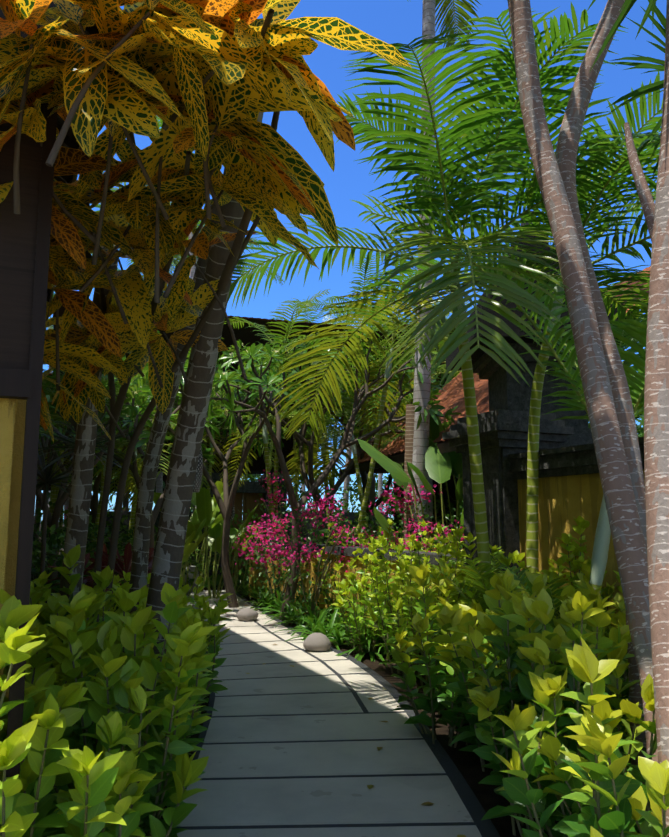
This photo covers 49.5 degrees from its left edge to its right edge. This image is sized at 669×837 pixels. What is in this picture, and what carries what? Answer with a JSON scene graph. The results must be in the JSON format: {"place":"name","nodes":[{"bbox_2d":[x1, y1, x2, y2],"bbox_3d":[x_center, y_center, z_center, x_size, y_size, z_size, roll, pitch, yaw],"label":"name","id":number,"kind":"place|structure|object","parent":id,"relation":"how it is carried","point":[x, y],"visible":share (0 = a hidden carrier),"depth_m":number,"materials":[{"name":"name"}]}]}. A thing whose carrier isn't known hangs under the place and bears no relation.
{"place":"outdoors","nodes":[
{"label":"outdoors","id":0,"kind":"place"},
{"bbox_2d":[0,398,25,827],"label":"villa walls","id":1,"kind":"structure","parent":0,"point":[12,420],"depth_m":2.82,"materials":[{"name":"yellow paint"}]},
{"bbox_2d":[45,145,81,329],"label":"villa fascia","id":2,"kind":"structure","parent":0,"point":[73,180],"depth_m":17.05,"materials":[{"name":"brown wood"}]},
{"bbox_2d":[230,493,263,580],"bbox_3d":[-2.440,3.123,19.170,1.140,2.300,0.095,3,-8,-18],"label":"door","id":3,"kind":"structure","parent":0,"point":[246,501],"depth_m":19.28,"materials":[{"name":"wood"}]},
{"bbox_2d":[31,523,639,836],"bbox_3d":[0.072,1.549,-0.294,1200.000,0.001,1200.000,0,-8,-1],"label":"ground","id":4,"kind":"structure","parent":0,"point":[468,765],"depth_m":4.96,"materials":[{"name":"soil"}]},
{"bbox_2d":[0,1,98,835],"bbox_3d":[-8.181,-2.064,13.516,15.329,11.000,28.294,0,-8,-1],"label":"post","id":5,"kind":"object","parent":4,"relation":"on","point":[26,385],"visible":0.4,"depth_m":2.66,"materials":[{"name":"brown wood"}]},
{"bbox_2d":[0,3,50,369],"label":"wall","id":6,"kind":"structure","parent":5,"relation":"attached to","point":[18,236],"depth_m":2.73,"materials":[{"name":"brown wood"}]},
{"bbox_2d":[0,0,411,690],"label":"croton","id":7,"kind":"object","parent":4,"relation":"on","point":[167,57],"depth_m":3.10,"materials":[{"name":"yellow plant"}]},
{"bbox_2d":[13,8,443,621],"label":"tree branches","id":8,"kind":"object","parent":4,"relation":"on","point":[225,502],"visible":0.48,"depth_m":8.24,"materials":[{"name":"brown plant"}]},
{"bbox_2d":[193,446,234,519],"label":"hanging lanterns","id":9,"kind":"object","parent":8,"relation":"hanging from","point":[197,482],"visible":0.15,"depth_m":12.41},
{"bbox_2d":[38,322,460,470],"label":"plumeria leaves","id":10,"kind":"object","parent":8,"relation":"attached to","point":[253,350],"visible":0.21,"depth_m":12.54,"materials":[{"name":"green plant"}]},
{"bbox_2d":[87,472,387,581],"bbox_3d":[-2.429,2.871,19.174,8.200,2.800,0.740,3,-8,-18],"label":"gate stone","id":11,"kind":"object","parent":4,"relation":"on","point":[251,487],"visible":0.17,"depth_m":19.20,"materials":[{"name":"grey stone"}]},
{"bbox_2d":[40,332,463,573],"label":"bougainvillea bracts","id":12,"kind":"object","parent":4,"relation":"on","point":[274,524],"visible":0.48,"depth_m":11.01,"materials":[{"name":"pink plant"}]},
{"bbox_2d":[47,331,601,594],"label":"palm trunks","id":13,"kind":"object","parent":4,"relation":"on","point":[481,527],"visible":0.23,"depth_m":6.83,"materials":[{"name":"plant"}]},
{"bbox_2d":[177,590,481,836],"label":"path slabs","id":14,"kind":"structure","parent":4,"relation":"on","point":[314,801],"depth_m":4.83,"materials":[{"name":"grey concrete"}]},
{"bbox_2d":[180,566,198,592],"bbox_3d":[-3.235,3.523,15.837,0.540,0.580,0.532,0,-8,-1],"label":"stone urn","id":15,"kind":"object","parent":14,"relation":"on","point":[190,575],"visible":0.27,"depth_m":15.69,"materials":[{"name":"grey stone"}]},
{"bbox_2d":[236,608,330,651],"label":"stones","id":16,"kind":"object","parent":14,"relation":"on","point":[316,642],"visible":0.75,"depth_m":8.67,"materials":[{"name":"grey stone"}]},
{"bbox_2d":[0,499,668,836],"bbox_3d":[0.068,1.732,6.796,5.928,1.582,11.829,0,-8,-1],"label":"shrubs","id":17,"kind":"object","parent":4,"relation":"on","point":[114,772],"visible":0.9,"depth_m":3.20,"materials":[{"name":"green plant"}]},
{"bbox_2d":[176,590,500,836],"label":"path stone strips","id":18,"kind":"object","parent":4,"relation":"on","point":[474,807],"visible":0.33,"depth_m":4.72,"materials":[{"name":"grey stone"}]},
{"bbox_2d":[31,0,665,761],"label":"garden foliage","id":19,"kind":"object","parent":4,"relation":"on","point":[441,468],"visible":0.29,"depth_m":11.06,"materials":[{"name":"green plant"}]},
{"bbox_2d":[38,0,662,664],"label":"palm","id":20,"kind":"object","parent":4,"relation":"on","point":[506,150],"depth_m":5.73,"materials":[{"name":"green plant"}]},
{"bbox_2d":[48,256,610,584],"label":"palm crownshafts","id":21,"kind":"object","parent":20,"relation":"attached to","point":[600,550],"visible":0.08,"depth_m":4.73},
{"bbox_2d":[404,404,414,548],"bbox_3d":[1.258,1.467,11.328,0.382,3.401,0.366,0,-8,-1],"label":"palm trunk base","id":22,"kind":"object","parent":20,"relation":"attached to","point":[409,423],"visible":0.25,"depth_m":11.37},
{"bbox_2d":[42,0,662,667],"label":"palm rachis","id":23,"kind":"object","parent":4,"relation":"on","point":[208,560],"visible":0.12,"depth_m":6.79,"materials":[{"name":"green plant"}]},
{"bbox_2d":[366,474,433,543],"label":"posts","id":24,"kind":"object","parent":4,"relation":"on","point":[372,499],"depth_m":13.39,"materials":[{"name":"brown paint"}]},
{"bbox_2d":[38,298,646,491],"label":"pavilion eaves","id":25,"kind":"object","parent":24,"relation":"on","point":[244,335],"visible":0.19,"depth_m":22.86,"materials":[{"name":"brown wood"}]},
{"bbox_2d":[48,266,650,467],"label":"pavilion roof tiles","id":26,"kind":"object","parent":25,"relation":"on","point":[452,396],"visible":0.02,"depth_m":14.06,"materials":[{"name":"tile"}]},
{"bbox_2d":[393,473,463,548],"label":"pavilion wall","id":27,"kind":"structure","parent":4,"relation":"on","point":[451,486],"depth_m":13.96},
{"bbox_2d":[472,211,592,447],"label":"gable wall","id":28,"kind":"structure","parent":4,"relation":"on","point":[507,391],"depth_m":8.62,"materials":[{"name":"brown wood"}]},
{"bbox_2d":[446,235,631,370],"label":"roof","id":29,"kind":"structure","parent":28,"relation":"on","point":[477,354],"depth_m":8.41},
{"bbox_2d":[507,0,668,836],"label":"tree trunks","id":30,"kind":"object","parent":4,"relation":"on","point":[637,507],"visible":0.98,"depth_m":3.53,"materials":[{"name":"brown plant"}]},
{"bbox_2d":[34,0,666,520],"label":"sky","id":31,"kind":"structure","parent":0,"point":[388,21],"materials":[{"name":"blue"}]},
{"bbox_2d":[247,409,644,659],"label":"garden wall","id":32,"kind":"structure","parent":0,"point":[503,435],"depth_m":7.20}
]}

